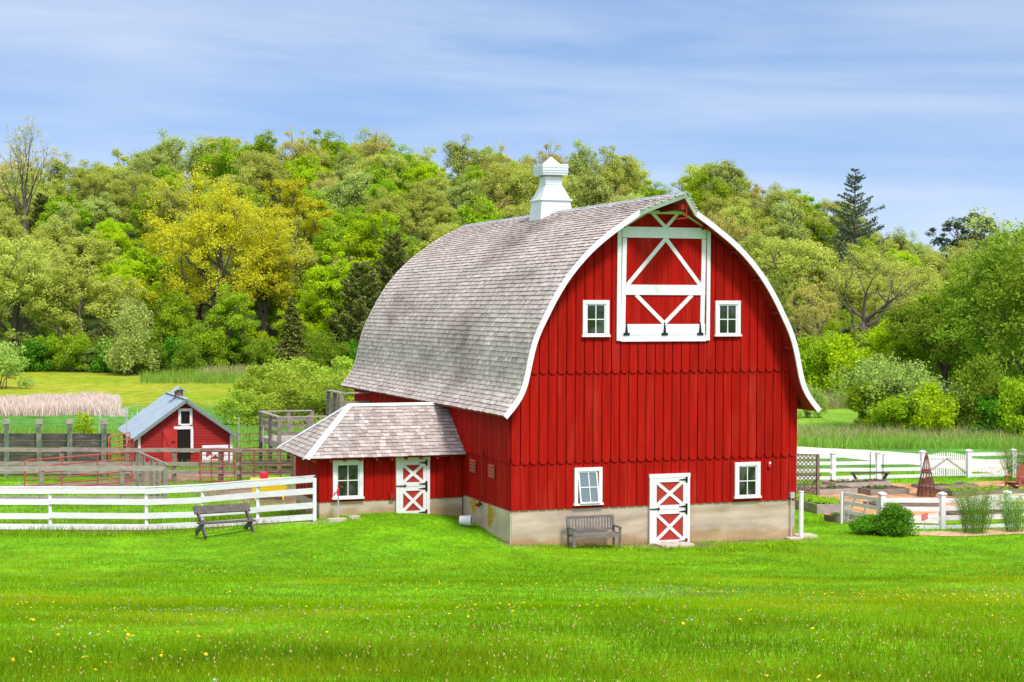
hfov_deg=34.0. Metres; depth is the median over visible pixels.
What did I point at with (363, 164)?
oak tree
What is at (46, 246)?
oak tree
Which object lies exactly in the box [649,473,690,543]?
door
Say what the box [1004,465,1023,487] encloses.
adirondack chair
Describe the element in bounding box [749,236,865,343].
oak tree
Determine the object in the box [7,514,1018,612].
lawn dandelions
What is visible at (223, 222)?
golden oak
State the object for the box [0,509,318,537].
grass
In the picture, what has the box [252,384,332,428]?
shrub
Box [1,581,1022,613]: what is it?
clover patches
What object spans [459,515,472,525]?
bucket
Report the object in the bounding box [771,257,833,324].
pale tree
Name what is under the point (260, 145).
broadleaf tree
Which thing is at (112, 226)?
lime tree
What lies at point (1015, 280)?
broadleaf tree
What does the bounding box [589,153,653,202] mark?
oak tree
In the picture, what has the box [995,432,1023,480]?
feathery plant
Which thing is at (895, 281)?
oak tree
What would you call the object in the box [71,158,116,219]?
oak tree
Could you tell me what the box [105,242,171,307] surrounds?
lime tree
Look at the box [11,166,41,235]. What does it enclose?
pale tree
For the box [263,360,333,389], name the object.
shrub
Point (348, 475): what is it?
window
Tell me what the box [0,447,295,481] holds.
yard fence
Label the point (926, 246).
pale tree
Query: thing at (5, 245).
oak tree
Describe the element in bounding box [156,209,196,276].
pale tree
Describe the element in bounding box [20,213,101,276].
oak tree
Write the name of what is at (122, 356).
bushy tree
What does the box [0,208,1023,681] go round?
ground
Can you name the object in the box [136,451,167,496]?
chute fence
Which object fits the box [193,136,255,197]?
broadleaf tree
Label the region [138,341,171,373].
shrub
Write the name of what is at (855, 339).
shrub
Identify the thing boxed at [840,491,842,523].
stake
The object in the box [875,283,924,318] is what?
oak tree
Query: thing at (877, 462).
garden fence
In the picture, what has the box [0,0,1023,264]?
sky
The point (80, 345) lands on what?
shrub
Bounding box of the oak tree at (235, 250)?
[186,213,270,294]
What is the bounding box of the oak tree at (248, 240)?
[233,220,281,297]
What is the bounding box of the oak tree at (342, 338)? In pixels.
[322,267,378,343]
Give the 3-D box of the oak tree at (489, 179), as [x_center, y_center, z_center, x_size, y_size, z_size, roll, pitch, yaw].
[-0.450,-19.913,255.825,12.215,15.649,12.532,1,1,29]
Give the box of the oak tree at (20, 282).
[0,234,69,364]
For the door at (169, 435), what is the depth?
76.66 m
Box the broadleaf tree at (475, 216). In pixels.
[444,194,505,230]
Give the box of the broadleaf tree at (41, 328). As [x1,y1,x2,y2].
[23,274,89,335]
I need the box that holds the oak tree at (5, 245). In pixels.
[0,234,15,257]
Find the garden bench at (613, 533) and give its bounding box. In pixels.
[566,514,621,548]
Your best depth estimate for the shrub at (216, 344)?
185.41 m
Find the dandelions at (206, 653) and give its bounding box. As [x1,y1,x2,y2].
[0,603,1013,680]
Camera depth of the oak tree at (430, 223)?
244.58 m
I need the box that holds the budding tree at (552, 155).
[519,138,572,184]
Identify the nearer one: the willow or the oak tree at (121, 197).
the willow
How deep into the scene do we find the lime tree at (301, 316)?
193.01 m
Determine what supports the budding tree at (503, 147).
on the ground at (134, 394)
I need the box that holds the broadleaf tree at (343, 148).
[327,143,371,181]
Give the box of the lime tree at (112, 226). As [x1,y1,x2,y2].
[90,217,134,256]
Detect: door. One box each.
[163,429,176,461]
[202,445,227,461]
[395,457,429,513]
[616,210,710,341]
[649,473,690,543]
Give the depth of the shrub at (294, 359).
122.98 m
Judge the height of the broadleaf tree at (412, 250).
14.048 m
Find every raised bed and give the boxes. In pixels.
[795,493,848,513]
[797,485,857,494]
[822,478,891,486]
[824,512,859,522]
[853,484,908,494]
[863,501,938,506]
[911,481,978,488]
[935,485,1023,495]
[946,509,1022,514]
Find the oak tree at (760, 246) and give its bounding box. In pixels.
[743,225,785,296]
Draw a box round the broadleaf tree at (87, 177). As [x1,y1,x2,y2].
[73,161,104,224]
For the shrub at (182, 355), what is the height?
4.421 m
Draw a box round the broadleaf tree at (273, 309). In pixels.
[249,262,297,337]
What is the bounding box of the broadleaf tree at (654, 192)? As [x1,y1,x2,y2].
[636,180,667,196]
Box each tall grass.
[0,423,306,470]
[137,364,349,383]
[797,417,1023,448]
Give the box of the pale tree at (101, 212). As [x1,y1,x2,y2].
[74,191,125,238]
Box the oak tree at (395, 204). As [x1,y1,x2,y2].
[356,186,423,247]
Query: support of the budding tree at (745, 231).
on the ground at (134, 394)
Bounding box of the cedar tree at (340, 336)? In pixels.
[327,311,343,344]
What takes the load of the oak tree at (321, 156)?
on the ground at (134, 394)
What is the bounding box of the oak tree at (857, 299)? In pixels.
[818,275,879,332]
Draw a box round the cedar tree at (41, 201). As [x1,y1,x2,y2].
[27,193,52,235]
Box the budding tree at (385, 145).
[341,128,397,173]
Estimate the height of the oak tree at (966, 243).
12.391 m
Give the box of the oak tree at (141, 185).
[120,173,174,240]
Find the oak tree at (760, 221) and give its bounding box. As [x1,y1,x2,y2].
[746,182,829,252]
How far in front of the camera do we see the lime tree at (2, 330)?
203.44 m
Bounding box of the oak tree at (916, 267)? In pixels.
[909,265,934,271]
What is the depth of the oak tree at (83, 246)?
224.97 m
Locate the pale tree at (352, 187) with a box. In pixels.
[310,163,373,222]
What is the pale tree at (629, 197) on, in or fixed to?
on the ground at (134, 394)
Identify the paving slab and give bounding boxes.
[795,533,817,537]
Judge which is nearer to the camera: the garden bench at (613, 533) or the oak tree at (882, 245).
the garden bench at (613, 533)
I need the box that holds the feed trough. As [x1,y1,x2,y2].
[250,477,286,499]
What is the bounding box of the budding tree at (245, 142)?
[207,137,262,189]
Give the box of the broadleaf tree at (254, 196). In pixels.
[239,186,269,230]
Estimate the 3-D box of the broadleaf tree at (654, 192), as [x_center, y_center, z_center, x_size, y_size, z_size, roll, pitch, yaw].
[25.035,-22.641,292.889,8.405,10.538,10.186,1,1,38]
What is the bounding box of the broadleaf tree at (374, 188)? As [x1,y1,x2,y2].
[350,176,411,240]
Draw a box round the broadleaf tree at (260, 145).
[249,128,286,197]
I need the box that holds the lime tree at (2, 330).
[0,315,11,344]
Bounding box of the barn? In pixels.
[341,157,820,544]
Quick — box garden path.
[907,493,1023,523]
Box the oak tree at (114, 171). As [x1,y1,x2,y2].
[105,164,136,221]
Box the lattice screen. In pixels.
[796,454,819,495]
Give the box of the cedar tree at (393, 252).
[369,233,414,305]
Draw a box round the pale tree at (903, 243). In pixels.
[878,226,916,263]
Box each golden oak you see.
[127,162,312,332]
[221,242,297,335]
[253,177,336,290]
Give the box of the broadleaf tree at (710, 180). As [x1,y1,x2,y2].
[684,173,728,192]
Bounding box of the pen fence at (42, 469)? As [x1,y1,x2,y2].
[0,466,167,505]
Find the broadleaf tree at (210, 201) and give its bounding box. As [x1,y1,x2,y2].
[195,189,236,216]
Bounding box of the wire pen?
[99,409,126,461]
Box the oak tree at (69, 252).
[44,247,92,326]
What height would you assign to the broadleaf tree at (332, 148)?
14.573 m
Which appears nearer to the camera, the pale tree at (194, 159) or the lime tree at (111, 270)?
the lime tree at (111, 270)
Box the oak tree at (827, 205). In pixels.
[811,198,866,262]
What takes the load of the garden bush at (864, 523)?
on the ground at (134, 394)
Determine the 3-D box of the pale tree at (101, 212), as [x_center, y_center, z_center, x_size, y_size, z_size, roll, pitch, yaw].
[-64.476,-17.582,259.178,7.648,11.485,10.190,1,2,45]
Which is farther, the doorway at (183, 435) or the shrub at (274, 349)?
the shrub at (274, 349)
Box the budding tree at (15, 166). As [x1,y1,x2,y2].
[0,149,35,215]
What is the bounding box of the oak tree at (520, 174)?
[494,162,536,212]
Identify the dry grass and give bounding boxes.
[198,362,273,377]
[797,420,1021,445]
[812,388,848,408]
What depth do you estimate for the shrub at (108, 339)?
190.96 m
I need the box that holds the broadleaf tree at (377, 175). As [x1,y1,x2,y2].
[356,162,393,213]
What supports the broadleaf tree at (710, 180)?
on the ground at (134, 394)
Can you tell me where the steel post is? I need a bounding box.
[263,426,263,468]
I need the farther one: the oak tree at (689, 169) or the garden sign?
the oak tree at (689, 169)
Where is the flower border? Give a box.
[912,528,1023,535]
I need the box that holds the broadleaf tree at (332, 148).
[294,129,353,180]
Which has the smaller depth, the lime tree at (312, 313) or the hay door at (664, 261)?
the hay door at (664, 261)
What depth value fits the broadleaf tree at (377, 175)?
268.59 m
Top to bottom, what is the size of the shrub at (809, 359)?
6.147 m
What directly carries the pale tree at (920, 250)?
on the ground at (134, 394)
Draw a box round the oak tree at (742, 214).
[715,197,762,249]
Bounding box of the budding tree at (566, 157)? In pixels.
[564,152,575,174]
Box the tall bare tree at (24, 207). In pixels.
[0,113,60,231]
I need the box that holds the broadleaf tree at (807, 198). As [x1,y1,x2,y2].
[778,188,821,233]
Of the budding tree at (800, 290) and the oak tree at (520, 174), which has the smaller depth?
the budding tree at (800, 290)
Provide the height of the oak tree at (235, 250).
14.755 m
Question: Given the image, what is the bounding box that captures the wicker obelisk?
[916,452,935,496]
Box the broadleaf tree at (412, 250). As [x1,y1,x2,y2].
[379,236,428,284]
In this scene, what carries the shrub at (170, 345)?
on the ground at (134, 394)
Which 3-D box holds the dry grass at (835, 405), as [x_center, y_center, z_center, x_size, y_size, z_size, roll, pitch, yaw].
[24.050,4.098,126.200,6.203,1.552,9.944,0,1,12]
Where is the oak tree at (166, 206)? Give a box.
[138,185,204,265]
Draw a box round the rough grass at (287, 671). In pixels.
[0,608,1023,681]
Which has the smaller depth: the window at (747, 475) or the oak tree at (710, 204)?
the window at (747, 475)
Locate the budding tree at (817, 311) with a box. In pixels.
[783,287,841,344]
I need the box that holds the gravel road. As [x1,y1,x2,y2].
[797,446,1019,472]
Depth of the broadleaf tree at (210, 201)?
244.45 m
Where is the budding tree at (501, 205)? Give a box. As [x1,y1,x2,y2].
[459,183,523,226]
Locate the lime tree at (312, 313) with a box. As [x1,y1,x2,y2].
[276,286,325,343]
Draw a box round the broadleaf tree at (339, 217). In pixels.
[327,204,373,243]
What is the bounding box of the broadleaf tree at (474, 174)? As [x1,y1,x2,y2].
[457,164,493,212]
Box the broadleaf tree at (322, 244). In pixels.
[294,217,361,284]
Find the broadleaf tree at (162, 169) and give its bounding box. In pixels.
[132,163,183,221]
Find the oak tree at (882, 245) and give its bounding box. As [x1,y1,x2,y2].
[837,231,909,262]
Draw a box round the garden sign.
[921,513,927,533]
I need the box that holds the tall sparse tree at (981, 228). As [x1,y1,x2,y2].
[945,204,1023,376]
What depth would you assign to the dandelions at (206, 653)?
16.38 m
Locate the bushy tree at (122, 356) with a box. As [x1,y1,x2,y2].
[97,298,161,375]
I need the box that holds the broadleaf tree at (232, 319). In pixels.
[201,284,260,346]
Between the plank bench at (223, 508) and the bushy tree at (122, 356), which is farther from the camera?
the bushy tree at (122, 356)
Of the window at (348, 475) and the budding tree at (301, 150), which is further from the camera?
the budding tree at (301, 150)
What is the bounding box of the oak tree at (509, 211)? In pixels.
[491,202,530,219]
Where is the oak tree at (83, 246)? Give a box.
[57,230,133,318]
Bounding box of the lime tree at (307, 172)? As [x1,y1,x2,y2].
[282,152,333,203]
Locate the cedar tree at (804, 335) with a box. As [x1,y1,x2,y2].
[801,332,813,342]
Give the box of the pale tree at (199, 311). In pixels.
[160,233,241,323]
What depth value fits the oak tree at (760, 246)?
214.09 m
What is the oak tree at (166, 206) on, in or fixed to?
on the ground at (134, 394)
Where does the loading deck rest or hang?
on the ground at (134, 394)
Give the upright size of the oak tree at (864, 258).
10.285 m
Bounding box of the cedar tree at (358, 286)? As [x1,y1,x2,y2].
[329,260,380,347]
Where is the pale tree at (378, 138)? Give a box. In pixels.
[337,127,394,162]
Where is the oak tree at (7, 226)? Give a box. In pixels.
[0,206,29,252]
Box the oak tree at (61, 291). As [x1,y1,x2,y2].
[20,254,147,346]
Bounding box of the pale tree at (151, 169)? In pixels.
[116,143,180,198]
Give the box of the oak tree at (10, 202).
[0,188,34,230]
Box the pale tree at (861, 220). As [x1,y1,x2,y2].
[827,205,881,256]
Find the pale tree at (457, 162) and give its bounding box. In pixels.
[440,133,500,194]
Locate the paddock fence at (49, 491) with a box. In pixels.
[0,475,315,529]
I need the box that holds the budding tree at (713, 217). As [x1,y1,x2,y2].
[706,212,733,237]
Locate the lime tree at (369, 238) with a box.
[329,209,399,308]
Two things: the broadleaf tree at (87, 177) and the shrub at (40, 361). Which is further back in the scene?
the broadleaf tree at (87, 177)
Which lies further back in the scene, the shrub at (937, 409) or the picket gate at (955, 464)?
the shrub at (937, 409)
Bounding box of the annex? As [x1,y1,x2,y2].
[276,402,466,517]
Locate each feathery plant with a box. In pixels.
[947,479,1004,533]
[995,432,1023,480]
[995,487,1023,531]
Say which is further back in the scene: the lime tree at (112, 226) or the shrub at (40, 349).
the lime tree at (112, 226)
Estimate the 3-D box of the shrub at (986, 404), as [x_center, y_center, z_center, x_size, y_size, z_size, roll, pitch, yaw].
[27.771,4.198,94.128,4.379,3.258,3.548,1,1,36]
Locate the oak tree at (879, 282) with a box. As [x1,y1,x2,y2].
[865,275,904,329]
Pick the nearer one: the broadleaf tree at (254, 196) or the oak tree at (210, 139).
the broadleaf tree at (254, 196)
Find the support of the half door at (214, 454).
in the shed
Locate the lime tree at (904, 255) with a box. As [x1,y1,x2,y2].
[884,248,923,274]
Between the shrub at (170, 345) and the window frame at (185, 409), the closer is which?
the window frame at (185, 409)
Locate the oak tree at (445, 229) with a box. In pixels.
[431,222,461,238]
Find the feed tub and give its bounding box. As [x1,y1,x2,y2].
[260,472,268,478]
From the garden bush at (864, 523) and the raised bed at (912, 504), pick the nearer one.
the garden bush at (864, 523)
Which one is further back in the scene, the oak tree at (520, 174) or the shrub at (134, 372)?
the oak tree at (520, 174)
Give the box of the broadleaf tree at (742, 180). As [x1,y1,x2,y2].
[722,172,768,208]
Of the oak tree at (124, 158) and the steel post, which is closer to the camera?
the steel post
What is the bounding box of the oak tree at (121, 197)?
[106,177,136,223]
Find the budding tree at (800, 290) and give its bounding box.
[786,271,843,337]
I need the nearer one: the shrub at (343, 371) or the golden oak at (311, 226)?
the shrub at (343, 371)
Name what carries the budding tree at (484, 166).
on the ground at (134, 394)
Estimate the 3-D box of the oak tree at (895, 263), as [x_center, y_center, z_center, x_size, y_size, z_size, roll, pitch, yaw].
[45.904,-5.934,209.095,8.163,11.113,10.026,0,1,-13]
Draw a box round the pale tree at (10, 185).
[0,170,20,215]
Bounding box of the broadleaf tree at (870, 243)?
[841,238,880,280]
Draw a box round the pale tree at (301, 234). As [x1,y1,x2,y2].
[274,211,308,257]
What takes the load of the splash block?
on the ground at (134, 394)
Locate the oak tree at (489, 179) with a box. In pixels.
[473,161,534,216]
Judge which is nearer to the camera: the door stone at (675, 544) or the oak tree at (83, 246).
the door stone at (675, 544)
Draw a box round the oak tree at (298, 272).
[259,215,322,300]
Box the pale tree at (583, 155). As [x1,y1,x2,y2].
[564,139,603,197]
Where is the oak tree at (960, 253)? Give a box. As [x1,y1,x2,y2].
[943,246,978,283]
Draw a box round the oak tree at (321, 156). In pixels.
[276,150,335,196]
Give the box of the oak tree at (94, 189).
[70,170,121,235]
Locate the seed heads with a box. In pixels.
[5,599,1023,681]
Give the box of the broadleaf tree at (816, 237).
[801,206,836,265]
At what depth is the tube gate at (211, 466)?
69.80 m
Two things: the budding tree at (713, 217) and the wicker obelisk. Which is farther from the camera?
the budding tree at (713, 217)
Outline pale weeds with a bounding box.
[57,612,1006,680]
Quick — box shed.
[117,386,239,466]
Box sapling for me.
[72,411,94,440]
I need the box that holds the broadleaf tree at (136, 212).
[127,186,169,252]
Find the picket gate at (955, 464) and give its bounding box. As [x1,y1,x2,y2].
[925,452,965,475]
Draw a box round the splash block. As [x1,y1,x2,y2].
[785,536,801,539]
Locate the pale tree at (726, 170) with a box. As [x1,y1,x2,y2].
[699,158,762,223]
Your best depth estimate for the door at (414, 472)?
53.75 m
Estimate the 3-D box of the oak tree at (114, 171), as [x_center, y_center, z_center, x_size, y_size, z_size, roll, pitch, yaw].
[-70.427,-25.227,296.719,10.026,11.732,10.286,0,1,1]
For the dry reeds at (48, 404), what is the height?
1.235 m
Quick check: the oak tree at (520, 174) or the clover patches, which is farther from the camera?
the oak tree at (520, 174)
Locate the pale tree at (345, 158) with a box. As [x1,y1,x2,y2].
[326,151,359,204]
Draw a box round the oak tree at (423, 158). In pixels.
[403,147,445,194]
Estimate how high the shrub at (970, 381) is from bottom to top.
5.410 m
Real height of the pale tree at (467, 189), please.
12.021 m
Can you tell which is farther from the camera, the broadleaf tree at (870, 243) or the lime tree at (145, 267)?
the broadleaf tree at (870, 243)
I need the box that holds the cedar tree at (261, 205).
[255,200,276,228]
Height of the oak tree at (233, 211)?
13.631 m
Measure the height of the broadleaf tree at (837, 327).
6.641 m
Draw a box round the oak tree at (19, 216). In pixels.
[4,214,28,240]
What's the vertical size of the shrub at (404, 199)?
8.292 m
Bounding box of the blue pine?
[925,212,999,263]
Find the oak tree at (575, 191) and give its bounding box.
[562,175,590,207]
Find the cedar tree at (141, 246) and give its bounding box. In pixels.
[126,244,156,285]
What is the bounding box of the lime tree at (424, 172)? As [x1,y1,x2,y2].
[403,160,447,200]
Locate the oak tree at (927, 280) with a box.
[874,263,944,312]
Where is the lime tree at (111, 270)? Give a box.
[76,259,137,334]
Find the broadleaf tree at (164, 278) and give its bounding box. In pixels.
[145,260,198,325]
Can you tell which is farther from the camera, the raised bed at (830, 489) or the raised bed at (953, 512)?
the raised bed at (830, 489)
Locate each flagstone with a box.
[327,517,346,521]
[348,515,359,518]
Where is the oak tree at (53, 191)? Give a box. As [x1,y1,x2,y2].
[20,170,75,218]
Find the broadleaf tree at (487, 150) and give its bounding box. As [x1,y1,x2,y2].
[477,147,506,167]
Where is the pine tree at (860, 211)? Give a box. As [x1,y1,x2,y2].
[819,168,888,265]
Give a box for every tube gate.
[24,451,132,485]
[108,432,129,475]
[127,438,133,477]
[199,448,235,481]
[236,433,261,461]
[241,449,293,481]
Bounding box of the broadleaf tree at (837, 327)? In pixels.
[820,309,872,353]
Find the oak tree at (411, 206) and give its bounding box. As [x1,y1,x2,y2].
[401,182,451,245]
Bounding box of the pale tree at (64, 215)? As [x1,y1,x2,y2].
[39,201,84,262]
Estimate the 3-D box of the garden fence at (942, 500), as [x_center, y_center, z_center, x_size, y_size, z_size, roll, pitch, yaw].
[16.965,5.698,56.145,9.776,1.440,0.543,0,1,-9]
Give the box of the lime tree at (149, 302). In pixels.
[117,277,165,339]
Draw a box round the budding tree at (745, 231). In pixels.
[707,205,755,250]
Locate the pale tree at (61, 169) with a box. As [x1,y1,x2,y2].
[43,152,86,198]
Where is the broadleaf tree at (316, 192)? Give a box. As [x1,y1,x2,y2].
[286,188,340,264]
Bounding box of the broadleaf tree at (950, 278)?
[941,275,956,284]
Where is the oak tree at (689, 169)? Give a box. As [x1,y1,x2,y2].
[670,163,717,191]
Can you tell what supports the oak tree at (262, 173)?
on the ground at (134, 394)
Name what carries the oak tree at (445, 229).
on the ground at (134, 394)
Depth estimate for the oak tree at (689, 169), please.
306.05 m
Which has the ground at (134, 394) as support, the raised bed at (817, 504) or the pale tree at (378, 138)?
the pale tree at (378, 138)
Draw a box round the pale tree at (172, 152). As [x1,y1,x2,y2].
[128,128,186,194]
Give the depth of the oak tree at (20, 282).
192.25 m
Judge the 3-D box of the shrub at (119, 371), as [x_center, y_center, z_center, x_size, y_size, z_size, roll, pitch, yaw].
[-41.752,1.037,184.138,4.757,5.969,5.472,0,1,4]
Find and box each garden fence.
[796,450,926,479]
[877,490,1023,528]
[965,448,1022,477]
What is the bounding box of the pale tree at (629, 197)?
[611,192,645,201]
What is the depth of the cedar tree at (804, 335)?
154.32 m
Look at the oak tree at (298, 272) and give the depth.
218.49 m
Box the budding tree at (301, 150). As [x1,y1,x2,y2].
[273,123,325,213]
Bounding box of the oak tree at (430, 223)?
[419,201,462,243]
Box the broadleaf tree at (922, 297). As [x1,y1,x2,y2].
[911,262,1014,391]
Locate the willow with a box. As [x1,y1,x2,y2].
[823,350,976,417]
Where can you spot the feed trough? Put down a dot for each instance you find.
(269, 488)
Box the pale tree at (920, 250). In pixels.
[902,230,936,261]
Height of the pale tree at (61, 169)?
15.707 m
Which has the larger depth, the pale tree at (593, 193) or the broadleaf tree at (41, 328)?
the pale tree at (593, 193)
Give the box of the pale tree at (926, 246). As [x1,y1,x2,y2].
[915,241,932,250]
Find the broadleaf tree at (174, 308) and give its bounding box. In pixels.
[151,288,202,344]
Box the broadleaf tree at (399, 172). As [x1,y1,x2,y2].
[374,142,422,198]
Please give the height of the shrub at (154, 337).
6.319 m
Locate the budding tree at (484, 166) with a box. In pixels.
[473,154,510,203]
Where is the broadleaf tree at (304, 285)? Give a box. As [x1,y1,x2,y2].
[292,265,336,332]
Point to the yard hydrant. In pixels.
(338, 491)
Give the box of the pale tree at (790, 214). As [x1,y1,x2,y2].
[762,199,821,296]
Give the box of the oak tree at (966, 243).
[945,238,995,279]
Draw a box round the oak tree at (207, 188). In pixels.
[188,176,219,233]
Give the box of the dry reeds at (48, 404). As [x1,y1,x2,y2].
[0,390,122,415]
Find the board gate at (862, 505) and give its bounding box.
[843,492,877,522]
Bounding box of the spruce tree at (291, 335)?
[271,296,310,364]
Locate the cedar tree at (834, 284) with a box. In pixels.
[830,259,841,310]
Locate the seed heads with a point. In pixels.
(561, 649)
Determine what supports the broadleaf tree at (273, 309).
on the ground at (134, 394)
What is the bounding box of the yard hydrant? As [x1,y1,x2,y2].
[334,485,341,517]
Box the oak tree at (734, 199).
[707,190,755,235]
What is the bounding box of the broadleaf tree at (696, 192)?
[683,167,732,211]
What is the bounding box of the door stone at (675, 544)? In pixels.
[655,542,694,546]
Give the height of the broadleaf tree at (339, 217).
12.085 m
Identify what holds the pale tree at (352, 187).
on the ground at (134, 394)
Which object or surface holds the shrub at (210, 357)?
on the ground at (134, 394)
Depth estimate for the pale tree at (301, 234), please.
237.47 m
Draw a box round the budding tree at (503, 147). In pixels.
[466,140,512,165]
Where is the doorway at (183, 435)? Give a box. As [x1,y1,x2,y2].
[177,429,190,461]
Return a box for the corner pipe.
[799,491,803,537]
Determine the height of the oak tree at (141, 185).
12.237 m
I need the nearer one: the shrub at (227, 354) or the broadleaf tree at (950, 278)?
the shrub at (227, 354)
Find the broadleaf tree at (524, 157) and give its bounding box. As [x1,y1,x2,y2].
[508,153,534,190]
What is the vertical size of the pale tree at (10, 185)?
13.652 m
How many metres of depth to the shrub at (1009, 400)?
92.00 m
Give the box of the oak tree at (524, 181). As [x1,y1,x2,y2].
[502,166,576,216]
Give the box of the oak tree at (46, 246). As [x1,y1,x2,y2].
[3,224,65,324]
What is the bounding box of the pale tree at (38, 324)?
[19,246,62,342]
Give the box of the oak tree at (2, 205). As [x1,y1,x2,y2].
[0,196,12,218]
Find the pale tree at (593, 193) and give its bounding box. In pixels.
[565,162,617,207]
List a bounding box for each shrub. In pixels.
[0,340,35,388]
[8,337,54,371]
[22,340,52,370]
[34,332,61,369]
[47,338,66,367]
[52,332,90,371]
[61,336,97,371]
[74,331,101,370]
[87,336,116,370]
[87,342,118,372]
[110,327,151,373]
[116,193,142,224]
[129,345,147,373]
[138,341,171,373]
[143,321,190,365]
[159,336,193,372]
[170,337,205,372]
[176,321,220,367]
[186,329,229,368]
[211,388,281,426]
[219,335,244,367]
[222,332,244,369]
[224,364,274,399]
[226,330,268,366]
[240,330,279,364]
[244,336,273,366]
[247,171,281,207]
[250,372,308,418]
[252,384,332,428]
[257,356,307,395]
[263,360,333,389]
[264,175,292,203]
[271,340,311,363]
[286,371,353,419]
[303,328,336,362]
[303,330,350,369]
[320,343,332,366]
[321,355,354,377]
[328,339,357,368]
[329,368,350,398]
[395,179,407,204]
[797,330,843,393]
[797,384,829,418]
[804,331,872,404]
[832,326,894,392]
[840,379,896,430]
[865,393,918,434]
[887,380,960,432]
[926,392,970,429]
[948,349,1014,431]
[966,387,1023,433]
[982,356,1020,391]
[992,375,1023,437]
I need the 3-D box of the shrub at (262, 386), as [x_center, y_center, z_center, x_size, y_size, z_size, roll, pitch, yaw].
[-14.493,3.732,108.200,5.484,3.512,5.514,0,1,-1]
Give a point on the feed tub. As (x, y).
(263, 475)
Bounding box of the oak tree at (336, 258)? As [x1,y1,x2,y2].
[326,239,385,266]
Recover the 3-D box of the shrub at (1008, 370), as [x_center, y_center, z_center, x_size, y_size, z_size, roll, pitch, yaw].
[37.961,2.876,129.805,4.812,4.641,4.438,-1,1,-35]
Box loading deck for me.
[259,390,370,470]
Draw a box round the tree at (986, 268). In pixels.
[924,222,1023,387]
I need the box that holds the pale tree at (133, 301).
[105,295,154,340]
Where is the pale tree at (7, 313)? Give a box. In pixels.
[0,285,12,317]
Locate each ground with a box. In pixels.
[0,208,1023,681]
[796,481,1023,520]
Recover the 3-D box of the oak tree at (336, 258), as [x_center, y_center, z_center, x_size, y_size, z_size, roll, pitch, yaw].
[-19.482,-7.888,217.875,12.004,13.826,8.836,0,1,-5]
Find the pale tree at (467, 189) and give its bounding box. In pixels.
[429,173,484,223]
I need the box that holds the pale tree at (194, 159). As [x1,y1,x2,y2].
[178,134,216,201]
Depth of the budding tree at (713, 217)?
236.32 m
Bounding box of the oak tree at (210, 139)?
[194,136,253,179]
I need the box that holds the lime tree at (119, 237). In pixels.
[94,227,148,274]
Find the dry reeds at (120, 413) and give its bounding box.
[108,404,142,417]
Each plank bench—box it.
[193,502,255,539]
[850,471,889,479]
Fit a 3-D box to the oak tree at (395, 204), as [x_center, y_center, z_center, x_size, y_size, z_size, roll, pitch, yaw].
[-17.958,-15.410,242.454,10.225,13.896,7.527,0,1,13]
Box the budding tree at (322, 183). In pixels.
[305,167,347,217]
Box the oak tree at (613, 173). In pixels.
[587,144,646,202]
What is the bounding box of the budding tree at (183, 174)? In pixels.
[175,156,193,185]
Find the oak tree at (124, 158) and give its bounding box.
[111,148,142,223]
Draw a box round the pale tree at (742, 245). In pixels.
[739,233,779,275]
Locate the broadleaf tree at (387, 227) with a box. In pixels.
[367,211,410,252]
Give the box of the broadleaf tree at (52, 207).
[30,194,92,246]
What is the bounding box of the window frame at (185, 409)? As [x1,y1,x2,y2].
[178,408,191,425]
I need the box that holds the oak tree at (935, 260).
[907,245,958,285]
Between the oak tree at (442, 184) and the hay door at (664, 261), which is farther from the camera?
the oak tree at (442, 184)
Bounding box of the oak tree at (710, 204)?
[699,191,743,237]
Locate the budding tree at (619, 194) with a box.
[594,182,629,203]
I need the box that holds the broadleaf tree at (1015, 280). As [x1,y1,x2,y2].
[970,234,1023,383]
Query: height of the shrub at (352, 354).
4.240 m
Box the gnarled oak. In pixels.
[795,235,940,346]
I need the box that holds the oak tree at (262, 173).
[231,150,295,200]
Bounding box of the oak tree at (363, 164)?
[342,153,409,203]
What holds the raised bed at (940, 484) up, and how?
on the mulch ground at (912, 492)
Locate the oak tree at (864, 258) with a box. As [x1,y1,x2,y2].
[836,242,886,314]
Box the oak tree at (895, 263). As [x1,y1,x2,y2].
[847,249,915,320]
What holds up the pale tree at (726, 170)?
on the ground at (134, 394)
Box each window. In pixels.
[332,459,364,499]
[573,467,603,505]
[581,300,610,336]
[714,301,741,335]
[733,462,761,498]
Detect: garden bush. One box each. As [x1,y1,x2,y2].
[848,513,883,533]
[871,501,920,536]
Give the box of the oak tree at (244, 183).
[212,166,263,214]
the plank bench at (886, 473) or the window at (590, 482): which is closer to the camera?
the window at (590, 482)
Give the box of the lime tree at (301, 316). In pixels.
[269,314,319,346]
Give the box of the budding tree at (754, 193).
[737,174,767,226]
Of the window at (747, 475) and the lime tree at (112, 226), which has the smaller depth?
the window at (747, 475)
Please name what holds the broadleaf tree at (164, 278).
on the ground at (134, 394)
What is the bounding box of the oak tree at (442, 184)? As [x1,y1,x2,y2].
[400,171,461,221]
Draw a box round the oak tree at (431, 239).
[404,230,451,256]
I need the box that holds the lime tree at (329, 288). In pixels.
[303,251,359,342]
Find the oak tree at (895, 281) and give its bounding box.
[865,267,928,328]
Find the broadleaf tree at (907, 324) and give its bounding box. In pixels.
[880,277,1018,402]
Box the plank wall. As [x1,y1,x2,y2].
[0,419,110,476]
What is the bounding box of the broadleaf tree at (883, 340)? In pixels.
[844,308,959,393]
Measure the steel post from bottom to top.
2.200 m
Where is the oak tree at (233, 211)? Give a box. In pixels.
[202,198,264,263]
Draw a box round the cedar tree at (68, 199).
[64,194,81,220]

